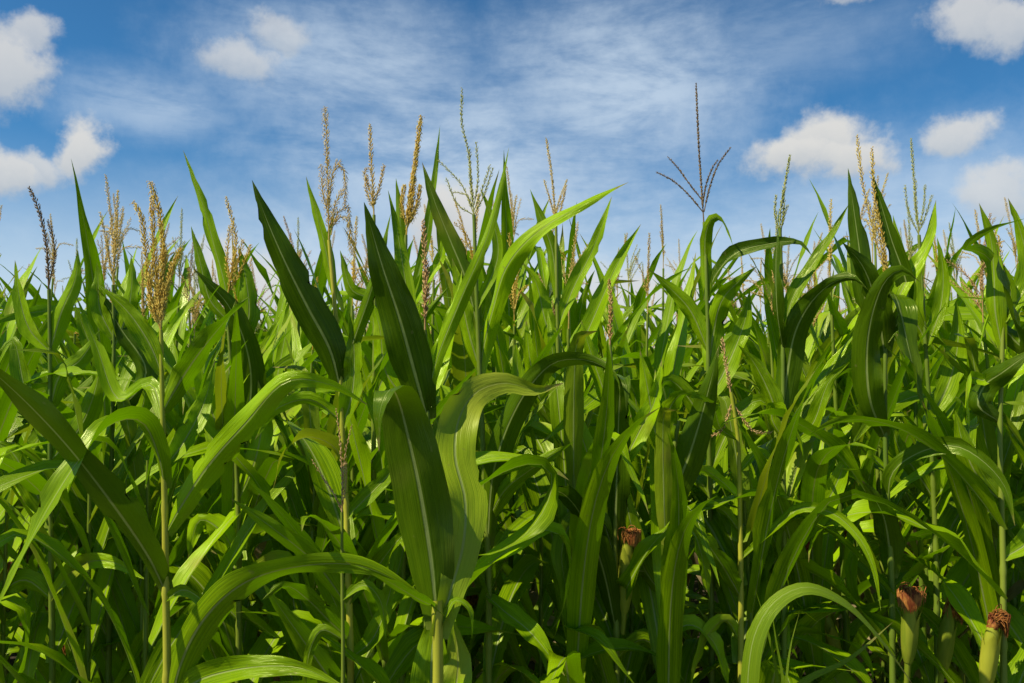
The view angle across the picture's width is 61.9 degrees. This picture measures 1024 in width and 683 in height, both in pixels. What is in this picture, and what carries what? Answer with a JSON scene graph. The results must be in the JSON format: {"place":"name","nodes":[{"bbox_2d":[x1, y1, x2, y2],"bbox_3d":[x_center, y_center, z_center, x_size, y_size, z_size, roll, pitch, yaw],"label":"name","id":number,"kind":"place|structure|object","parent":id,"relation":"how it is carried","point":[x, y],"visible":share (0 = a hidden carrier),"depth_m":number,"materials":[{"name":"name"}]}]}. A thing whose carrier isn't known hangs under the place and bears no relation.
{"place":"outdoors","nodes":[
{"label":"outdoors","id":0,"kind":"place"},
{"bbox_2d":[10,564,971,682],"bbox_3d":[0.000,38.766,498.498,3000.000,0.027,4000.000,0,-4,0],"label":"ground","id":1,"kind":"structure","parent":0,"point":[531,665],"depth_m":5.62,"materials":[{"name":"soil"}]},
{"bbox_2d":[0,497,30,682],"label":"maize plant","id":2,"kind":"object","parent":1,"relation":"on","point":[18,604],"visible":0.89,"depth_m":1.89,"materials":[{"name":"green plant"}]},
{"bbox_2d":[0,291,41,635],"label":"maize plant","id":3,"kind":"object","parent":1,"relation":"on","point":[14,543],"visible":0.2,"depth_m":2.15,"materials":[{"name":"green plant"}]},
{"bbox_2d":[0,253,51,524],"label":"maize plant","id":4,"kind":"object","parent":1,"relation":"on","point":[8,410],"visible":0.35,"depth_m":2.35,"materials":[{"name":"green plant"}]},
{"bbox_2d":[0,205,78,682],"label":"maize plant","id":5,"kind":"object","parent":1,"relation":"on","point":[5,337],"visible":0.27,"depth_m":3.25,"materials":[{"name":"green plant"}]},
{"bbox_2d":[0,303,92,670],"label":"maize plant","id":6,"kind":"object","parent":1,"relation":"on","point":[31,439],"visible":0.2,"depth_m":2.55,"materials":[{"name":"green plant"}]},
{"bbox_2d":[0,400,172,682],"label":"maize plant","id":7,"kind":"object","parent":1,"relation":"on","point":[4,648],"visible":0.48,"depth_m":1.98,"materials":[{"name":"green plant"}]},
{"bbox_2d":[0,351,181,682],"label":"maize plant","id":8,"kind":"object","parent":1,"relation":"on","point":[42,667],"visible":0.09,"depth_m":2.09,"materials":[{"name":"green plant"}]},
{"bbox_2d":[0,214,188,661],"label":"maize plant","id":9,"kind":"object","parent":1,"relation":"on","point":[73,347],"visible":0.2,"depth_m":2.84,"materials":[{"name":"green plant"}]},
{"bbox_2d":[0,160,199,682],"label":"maize plant","id":10,"kind":"object","parent":1,"relation":"on","point":[35,484],"visible":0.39,"depth_m":2.19,"materials":[{"name":"green plant"}]},
{"bbox_2d":[0,193,204,614],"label":"maize plant","id":11,"kind":"object","parent":1,"relation":"on","point":[41,301],"visible":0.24,"depth_m":3.81,"materials":[{"name":"green plant"}]},
{"bbox_2d":[0,186,210,682],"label":"maize plant","id":12,"kind":"object","parent":1,"relation":"on","point":[56,384],"visible":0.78,"depth_m":2.00,"materials":[{"name":"green plant"}]},
{"bbox_2d":[13,190,205,682],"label":"maize plant","id":13,"kind":"object","parent":1,"relation":"on","point":[108,320],"visible":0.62,"depth_m":2.11,"materials":[{"name":"green plant"}]},
{"bbox_2d":[7,300,215,682],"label":"maize plant","id":14,"kind":"object","parent":1,"relation":"on","point":[42,365],"visible":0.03,"depth_m":2.42,"materials":[{"name":"green plant"}]},
{"bbox_2d":[42,209,227,607],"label":"maize plant","id":15,"kind":"object","parent":1,"relation":"on","point":[180,331],"visible":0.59,"depth_m":3.75,"materials":[{"name":"green plant"}]},
{"bbox_2d":[0,348,289,682],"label":"maize plant","id":16,"kind":"object","parent":1,"relation":"on","point":[92,614],"visible":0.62,"depth_m":1.94,"materials":[{"name":"green plant"}]},
{"bbox_2d":[28,251,265,621],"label":"maize plant","id":17,"kind":"object","parent":1,"relation":"on","point":[33,562],"visible":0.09,"depth_m":2.92,"materials":[{"name":"green plant"}]},
{"bbox_2d":[0,276,305,682],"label":"maize plant","id":18,"kind":"object","parent":1,"relation":"on","point":[183,574],"visible":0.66,"depth_m":1.81,"materials":[{"name":"green plant"}]},
{"bbox_2d":[27,341,301,682],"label":"maize plant","id":19,"kind":"object","parent":1,"relation":"on","point":[122,603],"visible":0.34,"depth_m":2.04,"materials":[{"name":"green plant"}]},
{"bbox_2d":[79,242,276,618],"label":"maize plant","id":20,"kind":"object","parent":1,"relation":"on","point":[189,320],"visible":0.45,"depth_m":3.67,"materials":[{"name":"green plant"}]},
{"bbox_2d":[123,287,269,630],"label":"maize plant","id":21,"kind":"object","parent":1,"relation":"on","point":[181,409],"visible":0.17,"depth_m":2.99,"materials":[{"name":"green plant"}]},
{"bbox_2d":[115,265,297,620],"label":"maize plant","id":22,"kind":"object","parent":1,"relation":"on","point":[205,561],"visible":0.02,"depth_m":2.92,"materials":[{"name":"green plant"}]},
{"bbox_2d":[102,151,334,682],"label":"maize plant","id":23,"kind":"object","parent":1,"relation":"on","point":[254,373],"visible":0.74,"depth_m":2.00,"materials":[{"name":"green plant"}]},
{"bbox_2d":[73,257,371,665],"bbox_3d":[-0.841,0.798,2.425,1.025,2.107,0.440,1,-5,14],"label":"maize plant","id":24,"kind":"object","parent":1,"relation":"on","point":[170,360],"visible":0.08,"depth_m":2.47,"materials":[{"name":"green plant"}]},
{"bbox_2d":[0,181,445,682],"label":"maize plant","id":25,"kind":"object","parent":1,"relation":"on","point":[99,480],"visible":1,"depth_m":1.54,"materials":[{"name":"green plant"}]},
{"bbox_2d":[139,303,307,682],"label":"maize plant","id":26,"kind":"object","parent":1,"relation":"on","point":[229,396],"visible":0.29,"depth_m":1.96,"materials":[{"name":"green plant"}]},
{"bbox_2d":[116,270,399,677],"bbox_3d":[-0.650,0.818,2.353,1.017,2.055,0.434,-1,-4,18],"label":"maize plant","id":27,"kind":"object","parent":1,"relation":"on","point":[190,393],"visible":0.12,"depth_m":2.35,"materials":[{"name":"green plant"}]},
{"bbox_2d":[253,253,298,637],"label":"maize plant","id":28,"kind":"object","parent":1,"relation":"on","point":[280,352],"visible":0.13,"depth_m":3.62,"materials":[{"name":"green plant"}]},
{"bbox_2d":[194,219,362,351],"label":"maize plant","id":29,"kind":"object","parent":1,"relation":"on","point":[262,270],"visible":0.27,"depth_m":4.08,"materials":[{"name":"green plant"}]},
{"bbox_2d":[213,214,398,631],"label":"maize plant","id":30,"kind":"object","parent":1,"relation":"on","point":[320,275],"visible":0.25,"depth_m":3.46,"materials":[{"name":"green plant"}]},
{"bbox_2d":[265,279,349,680],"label":"maize plant","id":31,"kind":"object","parent":1,"relation":"on","point":[296,349],"visible":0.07,"depth_m":2.99,"materials":[{"name":"green plant"}]},
{"bbox_2d":[126,302,520,682],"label":"maize plant","id":32,"kind":"object","parent":1,"relation":"on","point":[463,623],"visible":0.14,"depth_m":1.97,"materials":[{"name":"green plant"}]},
{"bbox_2d":[247,123,420,664],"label":"maize plant","id":33,"kind":"object","parent":1,"relation":"on","point":[354,291],"visible":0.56,"depth_m":2.06,"materials":[{"name":"green plant"}]},
{"bbox_2d":[303,410,387,682],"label":"maize plant","id":34,"kind":"object","parent":1,"relation":"on","point":[319,631],"visible":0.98,"depth_m":1.57,"materials":[{"name":"green plant"}]},
{"bbox_2d":[266,255,434,594],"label":"maize plant","id":35,"kind":"object","parent":1,"relation":"on","point":[285,360],"visible":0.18,"depth_m":3.48,"materials":[{"name":"green plant"}]},
{"bbox_2d":[218,115,483,682],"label":"maize plant","id":36,"kind":"object","parent":1,"relation":"on","point":[388,377],"visible":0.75,"depth_m":2.02,"materials":[{"name":"green plant"}]},
{"bbox_2d":[221,352,501,682],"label":"maize plant","id":37,"kind":"object","parent":1,"relation":"on","point":[312,420],"visible":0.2,"depth_m":1.96,"materials":[{"name":"green plant"}]},
{"bbox_2d":[249,295,513,682],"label":"maize plant","id":38,"kind":"object","parent":1,"relation":"on","point":[407,614],"visible":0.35,"depth_m":1.84,"materials":[{"name":"green plant"}]},
{"bbox_2d":[218,217,565,676],"bbox_3d":[-0.353,0.744,2.298,1.184,2.195,0.353,-3,-5,31],"label":"maize plant","id":39,"kind":"object","parent":1,"relation":"on","point":[352,475],"visible":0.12,"depth_m":2.34,"materials":[{"name":"green plant"}]},
{"bbox_2d":[258,204,533,678],"bbox_3d":[-0.266,0.696,2.963,1.366,2.392,0.348,3,-5,-34],"label":"maize plant","id":40,"kind":"object","parent":1,"relation":"on","point":[309,360],"visible":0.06,"depth_m":2.97,"materials":[{"name":"green plant"}]},
{"bbox_2d":[230,107,567,682],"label":"maize plant","id":41,"kind":"object","parent":1,"relation":"on","point":[318,322],"visible":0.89,"depth_m":1.73,"materials":[{"name":"green plant"}]},
{"bbox_2d":[235,149,570,682],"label":"maize plant","id":42,"kind":"object","parent":1,"relation":"on","point":[419,366],"visible":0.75,"depth_m":1.69,"materials":[{"name":"green plant"}]},
{"bbox_2d":[189,319,649,682],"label":"maize plant","id":43,"kind":"object","parent":1,"relation":"on","point":[520,501],"visible":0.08,"depth_m":2.10,"materials":[{"name":"green plant"}]},
{"bbox_2d":[346,372,562,682],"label":"maize plant","id":44,"kind":"object","parent":1,"relation":"on","point":[440,499],"visible":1,"depth_m":1.44,"materials":[{"name":"green plant"}]},
{"bbox_2d":[428,200,488,468],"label":"maize plant","id":45,"kind":"object","parent":1,"relation":"on","point":[438,322],"visible":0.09,"depth_m":3.53,"materials":[{"name":"green plant"}]},
{"bbox_2d":[355,368,565,682],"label":"maize plant","id":46,"kind":"object","parent":1,"relation":"on","point":[505,671],"visible":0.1,"depth_m":1.93,"materials":[{"name":"green plant"}]},
{"bbox_2d":[357,200,578,671],"bbox_3d":[-0.095,0.637,3.588,1.303,2.607,0.352,2,-5,-24],"label":"maize plant","id":47,"kind":"object","parent":1,"relation":"on","point":[522,281],"visible":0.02,"depth_m":3.70,"materials":[{"name":"green plant"}]},
{"bbox_2d":[420,294,554,682],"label":"maize plant","id":48,"kind":"object","parent":1,"relation":"on","point":[440,312],"visible":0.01,"depth_m":3.05,"materials":[{"name":"green plant"}]},
{"bbox_2d":[346,233,629,682],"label":"maize plant","id":49,"kind":"object","parent":1,"relation":"on","point":[501,361],"visible":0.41,"depth_m":2.32,"materials":[{"name":"green plant"}]},
{"bbox_2d":[440,156,538,662],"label":"maize plant","id":50,"kind":"object","parent":1,"relation":"on","point":[507,219],"visible":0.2,"depth_m":3.60,"materials":[{"name":"green plant"}]},
{"bbox_2d":[346,320,650,682],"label":"maize plant","id":51,"kind":"object","parent":1,"relation":"on","point":[514,652],"visible":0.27,"depth_m":2.07,"materials":[{"name":"green plant"}]},
{"bbox_2d":[433,172,565,672],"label":"maize plant","id":52,"kind":"object","parent":1,"relation":"on","point":[463,367],"visible":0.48,"depth_m":2.09,"materials":[{"name":"green plant"}]},
{"bbox_2d":[322,87,683,682],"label":"maize plant","id":53,"kind":"object","parent":1,"relation":"on","point":[507,613],"visible":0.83,"depth_m":1.82,"materials":[{"name":"green plant"}]},
{"bbox_2d":[471,273,562,662],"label":"maize plant","id":54,"kind":"object","parent":1,"relation":"on","point":[535,335],"visible":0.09,"depth_m":2.87,"materials":[{"name":"green plant"}]},
{"bbox_2d":[512,179,567,678],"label":"maize plant","id":55,"kind":"object","parent":1,"relation":"on","point":[543,269],"visible":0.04,"depth_m":3.65,"materials":[{"name":"green plant"}]},
{"bbox_2d":[498,137,639,677],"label":"maize plant","id":56,"kind":"object","parent":1,"relation":"on","point":[593,315],"visible":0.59,"depth_m":2.27,"materials":[{"name":"green plant"}]},
{"bbox_2d":[517,203,629,648],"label":"maize plant","id":57,"kind":"object","parent":1,"relation":"on","point":[577,313],"visible":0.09,"depth_m":2.75,"materials":[{"name":"green plant"}]},
{"bbox_2d":[420,222,729,682],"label":"maize plant","id":58,"kind":"object","parent":1,"relation":"on","point":[530,649],"visible":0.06,"depth_m":2.37,"materials":[{"name":"green plant"}]},
{"bbox_2d":[516,310,659,682],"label":"maize plant","id":59,"kind":"object","parent":1,"relation":"on","point":[590,479],"visible":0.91,"depth_m":1.80,"materials":[{"name":"green plant"}]},
{"bbox_2d":[488,276,695,391],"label":"maize plant","id":60,"kind":"object","parent":1,"relation":"on","point":[652,337],"visible":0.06,"depth_m":3.58,"materials":[{"name":"green plant"}]},
{"bbox_2d":[531,234,700,601],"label":"maize plant","id":61,"kind":"object","parent":1,"relation":"on","point":[639,300],"visible":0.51,"depth_m":4.10,"materials":[{"name":"green plant"}]},
{"bbox_2d":[542,232,696,682],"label":"maize plant","id":62,"kind":"object","parent":1,"relation":"on","point":[673,361],"visible":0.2,"depth_m":2.40,"materials":[{"name":"green plant"}]},
{"bbox_2d":[530,232,744,678],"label":"maize plant","id":63,"kind":"object","parent":1,"relation":"on","point":[617,322],"visible":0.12,"depth_m":3.05,"materials":[{"name":"green plant"}]},
{"bbox_2d":[485,279,803,682],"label":"maize plant","id":64,"kind":"object","parent":1,"relation":"on","point":[620,541],"visible":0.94,"depth_m":1.91,"materials":[{"name":"green plant"}]},
{"bbox_2d":[569,219,749,635],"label":"maize plant","id":65,"kind":"object","parent":1,"relation":"on","point":[602,346],"visible":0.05,"depth_m":3.71,"materials":[{"name":"green plant"}]},
{"bbox_2d":[472,397,856,682],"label":"maize plant","id":66,"kind":"object","parent":1,"relation":"on","point":[523,519],"visible":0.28,"depth_m":2.03,"materials":[{"name":"green plant"}]},
{"bbox_2d":[602,347,728,682],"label":"maize plant","id":67,"kind":"object","parent":1,"relation":"on","point":[691,445],"visible":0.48,"depth_m":1.91,"materials":[{"name":"green plant"}]},
{"bbox_2d":[596,205,757,616],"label":"maize plant","id":68,"kind":"object","parent":1,"relation":"on","point":[653,327],"visible":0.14,"depth_m":4.26,"materials":[{"name":"green plant"}]},
{"bbox_2d":[634,372,722,682],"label":"maize plant","id":69,"kind":"object","parent":1,"relation":"on","point":[663,609],"visible":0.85,"depth_m":1.79,"materials":[{"name":"green plant"}]},
{"bbox_2d":[643,278,762,643],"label":"maize plant","id":70,"kind":"object","parent":1,"relation":"on","point":[690,580],"visible":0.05,"depth_m":4.26,"materials":[{"name":"green plant"}]},
{"bbox_2d":[530,336,956,682],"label":"maize plant","id":71,"kind":"object","parent":1,"relation":"on","point":[838,359],"visible":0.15,"depth_m":2.04,"materials":[{"name":"green plant"}]},
{"bbox_2d":[645,213,847,439],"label":"maize plant","id":72,"kind":"object","parent":1,"relation":"on","point":[694,356],"visible":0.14,"depth_m":4.27,"materials":[{"name":"green plant"}]},
{"bbox_2d":[648,155,867,659],"bbox_3d":[0.648,0.696,2.122,0.583,2.268,0.503,-3,-5,36],"label":"maize plant","id":73,"kind":"object","parent":1,"relation":"on","point":[794,315],"visible":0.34,"depth_m":1.99,"materials":[{"name":"green plant"}]},
{"bbox_2d":[650,83,876,682],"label":"maize plant","id":74,"kind":"object","parent":1,"relation":"on","point":[709,329],"visible":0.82,"depth_m":2.05,"materials":[{"name":"green plant"}]},
{"bbox_2d":[647,337,880,682],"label":"maize plant","id":75,"kind":"object","parent":1,"relation":"on","point":[731,569],"visible":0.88,"depth_m":1.93,"materials":[{"name":"green plant"}]},
{"bbox_2d":[590,265,960,682],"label":"maize plant","id":76,"kind":"object","parent":1,"relation":"on","point":[850,318],"visible":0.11,"depth_m":2.40,"materials":[{"name":"green plant"}]},
{"bbox_2d":[686,210,878,657],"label":"maize plant","id":77,"kind":"object","parent":1,"relation":"on","point":[741,394],"visible":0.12,"depth_m":3.51,"materials":[{"name":"green plant"}]},
{"bbox_2d":[637,339,961,682],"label":"maize plant","id":78,"kind":"object","parent":1,"relation":"on","point":[758,517],"visible":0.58,"depth_m":1.88,"materials":[{"name":"green plant"}]},
{"bbox_2d":[763,232,842,635],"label":"maize plant","id":79,"kind":"object","parent":1,"relation":"on","point":[825,333],"visible":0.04,"depth_m":3.80,"materials":[{"name":"green plant"}]},
{"bbox_2d":[678,282,931,680],"bbox_3d":[1.095,0.840,3.109,1.119,2.125,0.558,-1,-4,13],"label":"maize plant","id":80,"kind":"object","parent":1,"relation":"on","point":[923,534],"visible":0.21,"depth_m":3.04,"materials":[{"name":"green plant"}]},
{"bbox_2d":[696,237,915,659],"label":"maize plant","id":81,"kind":"object","parent":1,"relation":"on","point":[758,316],"visible":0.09,"depth_m":4.31,"materials":[{"name":"green plant"}]},
{"bbox_2d":[736,258,876,681],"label":"maize plant","id":82,"kind":"object","parent":1,"relation":"on","point":[812,486],"visible":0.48,"depth_m":2.03,"materials":[{"name":"green plant"}]},
{"bbox_2d":[688,240,927,682],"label":"maize plant","id":83,"kind":"object","parent":1,"relation":"on","point":[866,525],"visible":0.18,"depth_m":2.89,"materials":[{"name":"green plant"}]},
{"bbox_2d":[741,582,911,682],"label":"plant","id":84,"kind":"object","parent":1,"relation":"on","point":[769,611],"depth_m":1.29,"materials":[{"name":"green plant"}]},
{"bbox_2d":[687,199,1023,678],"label":"maize plant","id":85,"kind":"object","parent":1,"relation":"on","point":[1014,590],"visible":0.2,"depth_m":2.29,"materials":[{"name":"green plant"}]},
{"bbox_2d":[717,134,1014,682],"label":"maize plant","id":86,"kind":"object","parent":1,"relation":"on","point":[886,314],"visible":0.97,"depth_m":1.91,"materials":[{"name":"green plant"}]},
{"bbox_2d":[814,189,923,675],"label":"maize plant","id":87,"kind":"object","parent":1,"relation":"on","point":[849,304],"visible":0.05,"depth_m":3.68,"materials":[{"name":"green plant"}]},
{"bbox_2d":[715,277,1023,682],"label":"maize plant","id":88,"kind":"object","parent":1,"relation":"on","point":[840,323],"visible":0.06,"depth_m":2.41,"materials":[{"name":"green plant"}]},
{"bbox_2d":[733,176,1023,682],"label":"maize plant","id":89,"kind":"object","parent":1,"relation":"on","point":[966,314],"visible":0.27,"depth_m":2.96,"materials":[{"name":"green plant"}]},
{"bbox_2d":[830,173,939,682],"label":"maize plant","id":90,"kind":"object","parent":1,"relation":"on","point":[905,437],"visible":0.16,"depth_m":3.54,"materials":[{"name":"green plant"}]},
{"bbox_2d":[795,333,1023,682],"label":"maize plant","id":91,"kind":"object","parent":1,"relation":"on","point":[981,531],"visible":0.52,"depth_m":2.01,"materials":[{"name":"green plant"}]},
{"bbox_2d":[813,207,1016,678],"bbox_3d":[1.292,0.706,2.912,1.167,2.366,0.500,-3,-5,34],"label":"maize plant","id":92,"kind":"object","parent":1,"relation":"on","point":[917,548],"visible":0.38,"depth_m":2.94,"materials":[{"name":"green plant"}]},
{"bbox_2d":[808,199,1023,682],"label":"maize plant","id":93,"kind":"object","parent":1,"relation":"on","point":[1004,297],"visible":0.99,"depth_m":1.84,"materials":[{"name":"green plant"}]},
{"bbox_2d":[864,208,982,678],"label":"maize plant","id":94,"kind":"object","parent":1,"relation":"on","point":[907,381],"visible":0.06,"depth_m":3.68,"materials":[{"name":"green plant"}]},
{"bbox_2d":[840,263,1023,655],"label":"maize plant","id":95,"kind":"object","parent":1,"relation":"on","point":[851,565],"visible":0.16,"depth_m":2.29,"materials":[{"name":"green plant"}]},
{"bbox_2d":[845,213,1023,652],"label":"maize plant","id":96,"kind":"object","parent":1,"relation":"on","point":[906,398],"visible":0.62,"depth_m":2.34,"materials":[{"name":"green plant"}]},
{"bbox_2d":[849,138,1023,682],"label":"maize plant","id":97,"kind":"object","parent":1,"relation":"on","point":[934,487],"visible":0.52,"depth_m":2.15,"materials":[{"name":"green plant"}]},
{"bbox_2d":[866,401,1023,660],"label":"maize plant","id":98,"kind":"object","parent":1,"relation":"on","point":[1018,563],"visible":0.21,"depth_m":2.11,"materials":[{"name":"green plant"}]},
{"bbox_2d":[924,235,970,682],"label":"maize plant","id":99,"kind":"object","parent":1,"relation":"on","point":[958,675],"visible":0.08,"depth_m":3.62,"materials":[{"name":"green plant"}]},
{"bbox_2d":[887,199,1022,419],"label":"maize plant","id":100,"kind":"object","parent":1,"relation":"on","point":[939,354],"visible":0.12,"depth_m":3.63,"materials":[{"name":"green plant"}]},
{"bbox_2d":[888,326,1023,682],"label":"maize plant","id":101,"kind":"object","parent":1,"relation":"on","point":[1016,630],"visible":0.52,"depth_m":2.05,"materials":[{"name":"green plant"}]},
{"bbox_2d":[909,255,1016,506],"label":"maize plant","id":102,"kind":"object","parent":1,"relation":"on","point":[975,312],"visible":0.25,"depth_m":2.53,"materials":[{"name":"green plant"}]},
{"bbox_2d":[926,229,1023,663],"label":"maize plant","id":103,"kind":"object","parent":1,"relation":"on","point":[973,325],"visible":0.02,"depth_m":3.13,"materials":[{"name":"green plant"}]},
{"bbox_2d":[948,297,1023,644],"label":"maize plant","id":104,"kind":"object","parent":1,"relation":"on","point":[994,349],"visible":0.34,"depth_m":2.35,"materials":[{"name":"green plant"}]},
{"bbox_2d":[0,0,1023,346],"label":"sky","id":105,"kind":"structure","parent":0,"point":[119,90],"materials":[{"name":"blue"}]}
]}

